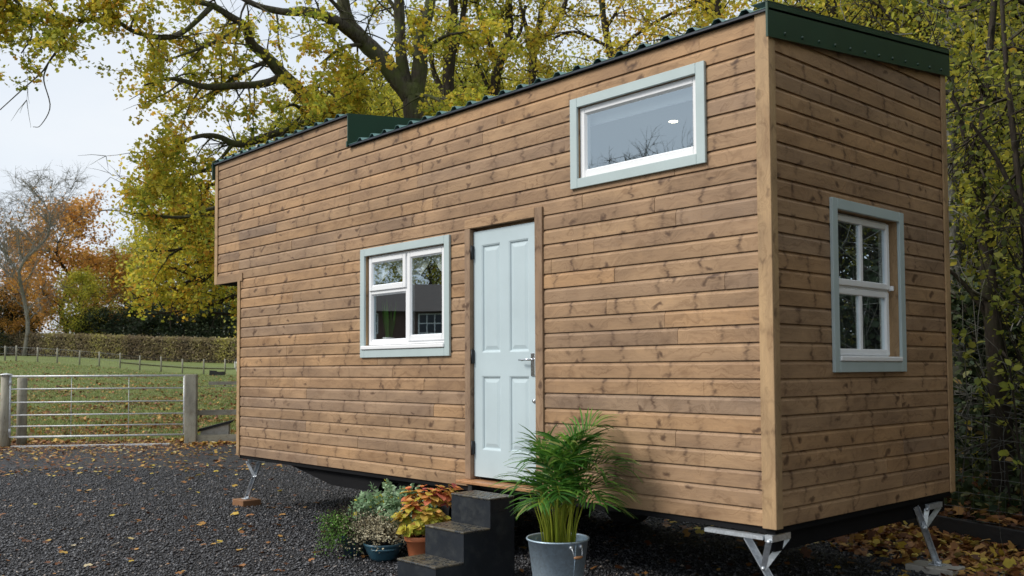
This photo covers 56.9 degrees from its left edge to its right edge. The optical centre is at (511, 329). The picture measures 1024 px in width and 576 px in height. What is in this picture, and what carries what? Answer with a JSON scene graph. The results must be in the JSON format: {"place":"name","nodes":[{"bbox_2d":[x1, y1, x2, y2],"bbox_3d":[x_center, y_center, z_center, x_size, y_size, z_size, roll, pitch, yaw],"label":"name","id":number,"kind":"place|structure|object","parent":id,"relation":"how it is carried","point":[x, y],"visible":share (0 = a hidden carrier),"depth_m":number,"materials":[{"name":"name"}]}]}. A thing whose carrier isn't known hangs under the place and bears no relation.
{"place":"outdoors","nodes":[
{"label":"outdoors","id":0,"kind":"place"},
{"bbox_2d":[0,0,968,336],"label":"sky","id":1,"kind":"structure","parent":0,"point":[85,117],"materials":[{"name":"white"}]},
{"bbox_2d":[0,356,1010,528],"bbox_3d":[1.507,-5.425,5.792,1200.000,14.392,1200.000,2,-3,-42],"label":"field","id":2,"kind":"structure","parent":0,"point":[94,363],"depth_m":52.26,"materials":[{"name":"green plant"}]},
{"bbox_2d":[0,271,49,338],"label":"orange oak","id":3,"kind":"object","parent":2,"relation":"on","point":[17,323],"visible":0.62,"depth_m":89.53,"materials":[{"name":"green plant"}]},
{"bbox_2d":[0,287,49,352],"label":"evergreen shrub","id":4,"kind":"object","parent":2,"relation":"on","point":[11,320],"visible":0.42,"depth_m":89.94,"materials":[{"name":"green plant"}]},
{"bbox_2d":[0,192,58,314],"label":"bare tree","id":5,"kind":"object","parent":2,"relation":"on","point":[3,228],"visible":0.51,"depth_m":93.38,"materials":[{"name":"orange plant"}]},
{"bbox_2d":[0,228,78,336],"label":"orange oak","id":6,"kind":"object","parent":2,"relation":"on","point":[40,323],"visible":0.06,"depth_m":107.66,"materials":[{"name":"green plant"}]},
{"bbox_2d":[0,164,110,355],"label":"bare tree","id":7,"kind":"object","parent":2,"relation":"on","point":[49,225],"visible":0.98,"depth_m":88.30,"materials":[{"name":"brown plant"}]},
{"bbox_2d":[0,184,127,333],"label":"orange oak","id":8,"kind":"object","parent":2,"relation":"on","point":[83,222],"visible":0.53,"depth_m":100.07,"materials":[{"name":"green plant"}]},
{"bbox_2d":[55,312,96,337],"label":"evergreen shrub","id":9,"kind":"object","parent":2,"relation":"on","point":[77,323],"visible":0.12,"depth_m":93.76,"materials":[{"name":"green plant"}]},
{"bbox_2d":[43,264,120,337],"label":"yellow maple","id":10,"kind":"object","parent":2,"relation":"on","point":[81,279],"visible":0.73,"depth_m":91.92,"materials":[{"name":"green plant"}]},
{"bbox_2d":[80,304,124,334],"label":"evergreen shrub","id":11,"kind":"object","parent":2,"relation":"on","point":[100,313],"visible":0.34,"depth_m":91.24,"materials":[{"name":"green plant"}]},
{"bbox_2d":[63,243,144,308],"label":"orange oak","id":12,"kind":"object","parent":2,"relation":"on","point":[96,272],"visible":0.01,"depth_m":111.43,"materials":[{"name":"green plant"}]},
{"bbox_2d":[83,243,150,330],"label":"orange oak","id":13,"kind":"object","parent":2,"relation":"on","point":[121,293],"visible":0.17,"depth_m":103.01,"materials":[{"name":"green plant"}]},
{"bbox_2d":[0,359,236,441],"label":"grass tufts","id":14,"kind":"object","parent":2,"relation":"on","point":[97,411],"visible":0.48,"depth_m":33.50,"materials":[{"name":"green plant"}]},
{"bbox_2d":[0,331,236,362],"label":"hedge","id":15,"kind":"object","parent":2,"relation":"on","point":[191,348],"visible":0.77,"depth_m":84.88,"materials":[{"name":"green plant"}]},
{"bbox_2d":[0,360,236,443],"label":"field leaf litter","id":16,"kind":"object","parent":2,"relation":"on","point":[39,441],"visible":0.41,"depth_m":29.53,"materials":[{"name":"green plant"}]},
{"bbox_2d":[83,300,155,334],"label":"evergreen shrub","id":17,"kind":"object","parent":2,"relation":"on","point":[103,329],"visible":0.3,"depth_m":90.90,"materials":[{"name":"green plant"}]},
{"bbox_2d":[87,231,161,318],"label":"yellow maple","id":18,"kind":"object","parent":2,"relation":"on","point":[121,245],"visible":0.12,"depth_m":106.43,"materials":[{"name":"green plant"}]},
{"bbox_2d":[106,297,169,339],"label":"evergreen shrub","id":19,"kind":"object","parent":2,"relation":"on","point":[137,326],"visible":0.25,"depth_m":89.81,"materials":[{"name":"green plant"}]},
{"bbox_2d":[133,303,198,340],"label":"evergreen shrub","id":20,"kind":"object","parent":2,"relation":"on","point":[159,325],"visible":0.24,"depth_m":89.27,"materials":[{"name":"green plant"}]},
{"bbox_2d":[115,218,224,335],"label":"field maple","id":21,"kind":"object","parent":2,"relation":"on","point":[145,248],"visible":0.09,"depth_m":96.61,"materials":[{"name":"yellow plant"}]},
{"bbox_2d":[87,126,254,331],"bbox_3d":[-7.578,-1.257,23.992,5.924,7.674,3.669,2,-3,-42],"label":"drooping maple","id":22,"kind":"object","parent":2,"relation":"on","point":[195,246],"visible":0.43,"depth_m":23.38,"materials":[{"name":"yellow plant"}]},
{"bbox_2d":[145,301,204,341],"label":"evergreen shrub","id":23,"kind":"object","parent":2,"relation":"on","point":[175,324],"visible":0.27,"depth_m":87.98,"materials":[{"name":"green plant"}]},
{"bbox_2d":[122,190,236,326],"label":"field maple","id":24,"kind":"object","parent":2,"relation":"on","point":[143,254],"visible":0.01,"depth_m":93.04,"materials":[{"name":"yellow plant"}]},
{"bbox_2d":[147,186,235,328],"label":"yellow maple","id":25,"kind":"object","parent":2,"relation":"on","point":[203,295],"visible":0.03,"depth_m":91.97,"materials":[{"name":"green plant"}]},
{"bbox_2d":[161,298,229,341],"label":"evergreen shrub","id":26,"kind":"object","parent":2,"relation":"on","point":[201,318],"visible":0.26,"depth_m":86.71,"materials":[{"name":"green plant"}]},
{"bbox_2d":[177,301,236,341],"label":"evergreen shrub","id":27,"kind":"object","parent":2,"relation":"on","point":[205,331],"visible":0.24,"depth_m":86.70,"materials":[{"name":"green plant"}]},
{"bbox_2d":[209,370,224,375],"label":"water trough","id":28,"kind":"object","parent":2,"relation":"on","point":[212,372],"visible":0.89,"depth_m":57.82,"materials":[{"name":"black rubber"}]},
{"bbox_2d":[199,306,236,337],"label":"evergreen shrub","id":29,"kind":"object","parent":2,"relation":"on","point":[231,329],"visible":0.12,"depth_m":85.74,"materials":[{"name":"green plant"}]},
{"bbox_2d":[201,275,236,354],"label":"field maple","id":30,"kind":"object","parent":2,"relation":"on","point":[228,289],"depth_m":54.59,"materials":[{"name":"yellow plant"}]},
{"bbox_2d":[809,1,1023,282],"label":"field maple","id":31,"kind":"object","parent":2,"relation":"on","point":[990,140],"depth_m":21.63,"materials":[{"name":"green plant"}]},
{"bbox_2d":[944,261,1023,522],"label":"undergrowth","id":32,"kind":"object","parent":2,"relation":"on","point":[991,503],"visible":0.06,"depth_m":9.10,"materials":[{"name":"green plant"}]},
{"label":"fence post","id":33,"kind":"object","parent":2,"relation":"on","visible":0},
{"bbox_2d":[0,347,234,368],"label":"wire fence","id":34,"kind":"object","parent":33,"relation":"attached to","point":[174,366],"visible":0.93,"depth_m":61.55,"materials":[{"name":"weathered grey wood"},{"name":"wire"}]},
{"bbox_2d":[0,441,1020,575],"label":"gravel yard","id":35,"kind":"structure","parent":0,"point":[171,459],"depth_m":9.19,"materials":[{"name":"grey gravel"}]},
{"bbox_2d":[0,375,10,446],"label":"gate post","id":36,"kind":"object","parent":35,"relation":"on","point":[5,440],"visible":0.87,"depth_m":19.11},
{"bbox_2d":[16,378,27,445],"bbox_3d":[-10.160,1.755,19.571,0.210,1.500,0.205,2,-3,-42],"label":"fence post","id":37,"kind":"object","parent":35,"relation":"on","point":[21,407],"visible":0.85,"depth_m":19.50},
{"bbox_2d":[10,443,169,447],"bbox_3d":[-8.534,2.380,19.163,3.030,0.075,0.110,0,-2,-10],"label":"ground strip","id":38,"kind":"object","parent":35,"relation":"on","point":[150,444],"visible":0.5,"depth_m":19.12,"materials":[{"name":"concrete"}]},
{"bbox_2d":[0,439,218,506],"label":"fallen leaves","id":39,"kind":"object","parent":35,"relation":"on","point":[113,446],"visible":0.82,"depth_m":18.50,"materials":[{"name":"brown plant"}]},
{"bbox_2d":[184,374,197,443],"bbox_3d":[-6.730,1.721,19.807,0.230,1.552,0.230,0,-2,-10],"label":"gate post","id":40,"kind":"object","parent":35,"relation":"on","point":[191,410],"visible":0.82,"depth_m":19.70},
{"bbox_2d":[8,374,184,437],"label":"field gate","id":41,"kind":"structure","parent":40,"relation":"attached to","point":[71,402],"depth_m":19.43,"materials":[{"name":"silver metal"}]},
{"bbox_2d":[182,440,235,449],"bbox_3d":[-4.436,2.331,18.958,4.312,0.139,2.468,0,-2,-10],"label":"leaf drift","id":42,"kind":"object","parent":35,"relation":"on","point":[204,442],"visible":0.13,"depth_m":19.45,"materials":[{"name":"brown plant"}]},
{"bbox_2d":[198,419,234,434],"bbox_3d":[-6.320,2.173,20.162,0.730,0.475,0.380,0,-2,-10],"label":"bait box","id":43,"kind":"object","parent":35,"relation":"on","point":[221,428],"visible":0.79,"depth_m":20.01,"materials":[{"name":"metal"}]},
{"bbox_2d":[197,381,236,442],"bbox_3d":[-4.617,1.796,20.204,4.101,1.415,0.206,0,-2,-10],"label":"rail fence","id":44,"kind":"object","parent":35,"relation":"on","point":[220,437],"visible":0.12,"depth_m":19.93,"materials":[{"name":"wood"}]},
{"bbox_2d":[232,497,260,506],"bbox_3d":[-2.990,1.950,10.644,0.220,0.074,0.260,2,-3,-42],"label":"wooden block","id":45,"kind":"object","parent":35,"relation":"on","point":[247,502],"depth_m":10.57,"materials":[{"name":"brown wood"}]},
{"bbox_2d":[0,0,526,245],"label":"oak tree","id":46,"kind":"object","parent":35,"relation":"on","point":[352,92],"visible":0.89,"depth_m":17.89,"materials":[{"name":"yellow plant"}]},
{"bbox_2d":[340,533,370,556],"bbox_3d":[-1.276,1.768,7.761,0.290,0.175,0.290,2,-3,-42],"label":"oval planter","id":47,"kind":"object","parent":35,"relation":"on","point":[350,550],"visible":0.33,"depth_m":7.66,"materials":[{"name":"grey plastic"}]},
{"bbox_2d":[314,502,400,557],"bbox_3d":[-1.276,1.636,7.774,0.769,0.402,0.755,2,-3,-42],"label":"trailing plant","id":48,"kind":"object","parent":47,"relation":"in","point":[340,524],"visible":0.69,"depth_m":7.60,"materials":[{"name":"green plant"}]},
{"bbox_2d":[0,503,716,575],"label":"fallen leaves","id":49,"kind":"object","parent":35,"relation":"on","point":[602,527],"visible":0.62,"depth_m":8.53,"materials":[{"name":"brown plant"}]},
{"bbox_2d":[0,443,758,575],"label":"fallen leaves","id":50,"kind":"object","parent":35,"relation":"on","point":[203,523],"visible":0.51,"depth_m":14.22,"materials":[{"name":"brown plant"}]},
{"bbox_2d":[363,539,402,561],"bbox_3d":[-1.020,1.770,7.524,0.322,0.147,0.334,2,-3,-42],"label":"bowl planter","id":51,"kind":"object","parent":35,"relation":"on","point":[389,552],"visible":0.81,"depth_m":7.42,"materials":[{"name":"blue ceramic"}]},
{"bbox_2d":[349,509,410,552],"bbox_3d":[-1.010,1.600,7.516,0.537,0.331,0.539,2,-3,-42],"label":"sedum plant","id":52,"kind":"object","parent":51,"relation":"in","point":[389,533],"visible":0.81,"depth_m":7.47,"materials":[{"name":"plant"}]},
{"bbox_2d":[404,534,424,555],"bbox_3d":[-0.736,1.738,7.496,0.240,0.206,0.240,2,-3,-42],"label":"terracotta pot","id":53,"kind":"object","parent":35,"relation":"on","point":[416,546],"visible":0.35,"depth_m":7.41,"materials":[{"name":"ceramic"}]},
{"bbox_2d":[390,483,462,537],"bbox_3d":[-0.683,1.445,7.474,0.576,0.434,0.318,0,-2,3],"label":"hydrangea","id":54,"kind":"object","parent":53,"relation":"on","point":[424,515],"visible":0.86,"depth_m":7.45,"materials":[{"name":"plant"}]},
{"bbox_2d":[397,490,514,575],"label":"step stool","id":55,"kind":"object","parent":35,"relation":"on","point":[474,536],"visible":1,"depth_m":6.62,"materials":[{"name":"black"}]},
{"bbox_2d":[526,532,589,575],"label":"metal bucket","id":56,"kind":"object","parent":35,"relation":"on","point":[557,559],"visible":0.86,"depth_m":6.04,"materials":[{"name":"metal"}]},
{"bbox_2d":[491,407,645,542],"bbox_3d":[0.361,0.994,6.163,1.038,0.955,0.796,0,-2,0],"label":"areca palm","id":57,"kind":"object","parent":56,"relation":"in","point":[568,462],"visible":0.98,"depth_m":6.12,"materials":[{"name":"green plant"}]},
{"bbox_2d":[212,0,955,575],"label":"tiny house","id":58,"kind":"structure","parent":35,"relation":"on","point":[708,266],"depth_m":6.77,"materials":[{"name":"brown wood"}]},
{"bbox_2d":[381,295,396,338],"bbox_3d":[-1.138,-0.078,8.732,0.120,0.464,0.166,0,-3,-18],"label":"snake plant","id":59,"kind":"object","parent":58,"relation":"in","point":[389,323],"visible":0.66,"depth_m":8.71,"materials":[{"name":"green plant"}]},
{"bbox_2d":[360,235,450,357],"bbox_3d":[-0.928,-0.259,8.317,0.129,1.004,1.324,2,-3,-42],"label":"window","id":60,"kind":"structure","parent":58,"relation":"in","point":[435,344],"depth_m":8.30,"materials":[{"name":"white paint"}]},
{"bbox_2d":[470,222,535,482],"bbox_3d":[-0.063,0.181,7.326,0.101,1.962,0.749,2,-3,-42],"label":"door","id":61,"kind":"structure","parent":58,"relation":"in","point":[503,354],"depth_m":7.34,"materials":[{"name":"paint"}]},
{"bbox_2d":[570,60,706,189],"bbox_3d":[0.856,-1.349,6.409,0.117,0.650,1.177,2,-3,-42],"label":"window","id":62,"kind":"structure","parent":58,"relation":"in","point":[582,175],"depth_m":6.36,"materials":[{"name":"white paint"}]},
{"bbox_2d":[829,197,906,371],"bbox_3d":[2.382,-0.273,6.391,0.996,1.123,0.125,2,-3,-42],"label":"window","id":63,"kind":"structure","parent":58,"relation":"in","point":[892,355],"depth_m":6.45,"materials":[{"name":"white paint"}]},
{"bbox_2d":[585,520,1023,575],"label":"leaf pile","id":64,"kind":"object","parent":35,"relation":"on","point":[981,556],"visible":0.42,"depth_m":7.63,"materials":[{"name":"brown plant"}]},
{"bbox_2d":[905,560,964,575],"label":"concrete block","id":65,"kind":"object","parent":35,"relation":"on","point":[918,565],"depth_m":6.94,"materials":[{"name":"grey concrete"}]},
{"bbox_2d":[896,514,1023,553],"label":"sleeper","id":66,"kind":"object","parent":35,"relation":"on","point":[972,529],"visible":0.33,"depth_m":7.94,"materials":[{"name":"black wood"}]},
{"bbox_2d":[937,452,1023,530],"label":"woodland floor","id":67,"kind":"structure","parent":0,"point":[1018,526],"depth_m":8.05,"materials":[{"name":"brown plant"}]},
{"bbox_2d":[192,73,432,317],"bbox_3d":[-6.175,-3.398,36.210,11.171,13.056,10.703,1,-3,-28],"label":"yellow maple","id":68,"kind":"object","parent":67,"relation":"on","point":[383,106],"visible":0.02,"depth_m":34.68,"materials":[{"name":"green plant"}]},
{"bbox_2d":[233,59,431,331],"bbox_3d":[-5.754,-4.197,40.105,13.841,15.028,12.023,1,-3,-31],"label":"field maple","id":69,"kind":"object","parent":67,"relation":"on","point":[378,80],"visible":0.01,"depth_m":38.62,"materials":[{"name":"yellow plant"}]},
{"bbox_2d":[328,64,507,117],"bbox_3d":[-3.413,-3.675,36.135,11.131,13.579,11.617,-1,-3,24],"label":"yellow maple","id":70,"kind":"object","parent":67,"relation":"on","point":[393,108],"visible":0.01,"depth_m":33.83,"materials":[{"name":"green plant"}]},
{"bbox_2d":[353,0,519,115],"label":"ash tree","id":71,"kind":"object","parent":67,"relation":"on","point":[446,85],"visible":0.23,"depth_m":23.89,"materials":[{"name":"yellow plant"}]},
{"bbox_2d":[384,47,512,116],"bbox_3d":[-1.437,-4.013,38.675,11.593,14.491,13.347,-1,-3,22],"label":"field maple","id":72,"kind":"object","parent":67,"relation":"on","point":[466,73],"visible":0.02,"depth_m":34.46,"materials":[{"name":"yellow plant"}]},
{"bbox_2d":[387,59,527,105],"bbox_3d":[0.020,-3.682,36.384,11.131,13.579,11.617,0,-3,-13],"label":"yellow maple","id":73,"kind":"object","parent":67,"relation":"on","point":[508,86],"visible":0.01,"depth_m":34.71,"materials":[{"name":"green plant"}]},
{"bbox_2d":[433,0,565,98],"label":"ash tree","id":74,"kind":"object","parent":67,"relation":"on","point":[495,82],"visible":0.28,"depth_m":24.84,"materials":[{"name":"yellow plant"}]},
{"bbox_2d":[504,41,606,88],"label":"field maple","id":75,"kind":"object","parent":67,"relation":"on","point":[561,66],"depth_m":33.23,"materials":[{"name":"yellow plant"}]},
{"bbox_2d":[482,0,633,90],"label":"ash tree","id":76,"kind":"object","parent":67,"relation":"on","point":[564,5],"visible":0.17,"depth_m":26.97,"materials":[{"name":"yellow plant"}]},
{"bbox_2d":[558,31,637,69],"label":"yellow maple","id":77,"kind":"object","parent":67,"relation":"on","point":[586,56],"visible":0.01,"depth_m":33.70,"materials":[{"name":"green plant"}]},
{"bbox_2d":[509,0,752,77],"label":"maple tree","id":78,"kind":"object","parent":67,"relation":"on","point":[602,8],"visible":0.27,"depth_m":23.94,"materials":[{"name":"yellow plant"}]},
{"bbox_2d":[626,11,695,47],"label":"yellow maple","id":79,"kind":"object","parent":67,"relation":"on","point":[674,33],"depth_m":28.89,"materials":[{"name":"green plant"}]},
{"bbox_2d":[605,1,743,49],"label":"yellow maple","id":80,"kind":"object","parent":67,"relation":"on","point":[690,19],"depth_m":22.14,"materials":[{"name":"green plant"}]},
{"bbox_2d":[585,0,805,58],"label":"maple tree","id":81,"kind":"object","parent":67,"relation":"on","point":[716,12],"visible":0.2,"depth_m":19.91,"materials":[{"name":"yellow plant"}]},
{"bbox_2d":[580,0,1023,553],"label":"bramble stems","id":82,"kind":"object","parent":67,"relation":"on","point":[969,416],"visible":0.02,"depth_m":9.29,"materials":[{"name":"green plant"}]},
{"bbox_2d":[707,0,908,35],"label":"field maple","id":83,"kind":"object","parent":67,"relation":"on","point":[749,7],"depth_m":25.31,"materials":[{"name":"yellow plant"}]},
{"bbox_2d":[733,0,923,34],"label":"hornbeam tree","id":84,"kind":"object","parent":67,"relation":"on","point":[826,4],"visible":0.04,"depth_m":15.90,"materials":[{"name":"yellow plant"}]},
{"bbox_2d":[755,0,1023,456],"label":"hazel tree","id":85,"kind":"object","parent":67,"relation":"on","point":[1019,61],"visible":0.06,"depth_m":13.57,"materials":[{"name":"green plant"}]},
{"bbox_2d":[780,0,1023,314],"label":"hazel tree","id":86,"kind":"object","parent":67,"relation":"on","point":[870,10],"visible":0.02,"depth_m":16.54,"materials":[{"name":"green plant"}]},
{"bbox_2d":[803,0,1023,288],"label":"hornbeam tree","id":87,"kind":"object","parent":67,"relation":"on","point":[898,23],"visible":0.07,"depth_m":13.94,"materials":[{"name":"green plant"}]},
{"bbox_2d":[840,1,1023,414],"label":"yellow maple","id":88,"kind":"object","parent":67,"relation":"on","point":[1020,38],"depth_m":20.89,"materials":[{"name":"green plant"}]},
{"bbox_2d":[866,0,1023,206],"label":"woodland tree","id":89,"kind":"object","parent":67,"relation":"on","point":[968,34],"visible":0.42,"depth_m":10.01,"materials":[{"name":"green plant"}]},
{"bbox_2d":[901,0,1023,495],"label":"woodland tree","id":90,"kind":"object","parent":67,"relation":"on","point":[990,326],"visible":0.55,"depth_m":9.13,"materials":[{"name":"green plant"}]},
{"bbox_2d":[912,0,1023,465],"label":"woodland tree","id":91,"kind":"object","parent":67,"relation":"on","point":[954,229],"visible":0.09,"depth_m":11.42,"materials":[{"name":"green plant"}]},
{"bbox_2d":[952,328,1012,516],"bbox_3d":[4.081,0.840,8.186,0.463,1.714,0.260,-1,-3,22],"label":"hazel sapling","id":92,"kind":"object","parent":67,"relation":"on","point":[963,331],"visible":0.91,"depth_m":8.22,"materials":[{"name":"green plant"}]},
{"bbox_2d":[944,413,1022,527],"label":"fence","id":93,"kind":"object","parent":67,"relation":"on","point":[988,474],"visible":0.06,"depth_m":7.99,"materials":[{"name":"metal"}]},
{"bbox_2d":[946,0,1023,447],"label":"woodland tree","id":94,"kind":"object","parent":67,"relation":"on","point":[1017,195],"visible":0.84,"depth_m":8.38,"materials":[{"name":"green plant"}]},
{"bbox_2d":[946,75,1023,142],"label":"hazel tree","id":95,"kind":"object","parent":67,"relation":"on","point":[990,117],"visible":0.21,"depth_m":10.56,"materials":[{"name":"green plant"}]},
{"bbox_2d":[950,252,1023,477],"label":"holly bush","id":96,"kind":"object","parent":67,"relation":"on","point":[1015,331],"visible":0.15,"depth_m":10.92,"materials":[{"name":"green plant"}]},
{"bbox_2d":[959,198,1023,516],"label":"hazel sapling","id":97,"kind":"object","parent":67,"relation":"on","point":[970,215],"visible":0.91,"depth_m":8.11,"materials":[{"name":"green plant"}]},
{"bbox_2d":[974,373,1023,488],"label":"hazel sapling","id":98,"kind":"object","parent":67,"relation":"on","point":[977,381],"visible":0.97,"depth_m":7.84,"materials":[{"name":"green plant"}]},
{"bbox_2d":[980,393,1023,449],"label":"hazel sapling","id":99,"kind":"object","parent":67,"relation":"on","point":[998,422],"visible":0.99,"depth_m":7.77,"materials":[{"name":"green plant"}]},
{"bbox_2d":[985,50,1023,154],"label":"hazel sapling","id":100,"kind":"object","parent":67,"relation":"on","point":[1011,69],"visible":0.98,"depth_m":7.98,"materials":[{"name":"green plant"}]},
{"bbox_2d":[987,356,1023,391],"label":"hazel sapling","id":101,"kind":"object","parent":67,"relation":"on","point":[1003,384],"visible":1,"depth_m":7.51,"materials":[{"name":"green plant"}]},
{"bbox_2d":[990,295,1023,363],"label":"hazel sapling","id":102,"kind":"object","parent":67,"relation":"on","point":[1004,304],"visible":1,"depth_m":7.58,"materials":[{"name":"green plant"}]},
{"bbox_2d":[993,252,1023,290],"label":"hazel sapling","id":103,"kind":"object","parent":67,"relation":"on","point":[1003,267],"visible":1,"depth_m":7.59,"materials":[{"name":"green plant"}]},
{"bbox_2d":[998,450,1023,469],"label":"hazel sapling","id":104,"kind":"object","parent":67,"relation":"on","point":[1001,453],"visible":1,"depth_m":7.20,"materials":[{"name":"green plant"}]},
{"bbox_3d":[-1.027,1.742,7.949,0.260,0.240,0.260,2,-3,-42],"label":"dark pot","id":105,"kind":"object","parent":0,"visible":0},
{"bbox_2d":[344,478,437,528],"bbox_3d":[-1.016,1.464,7.959,0.871,0.395,0.862,2,-3,-42],"label":"grey green shrub","id":106,"kind":"object","parent":105,"relation":"in","point":[388,500],"visible":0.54,"depth_m":7.80,"materials":[{"name":"green plant"}]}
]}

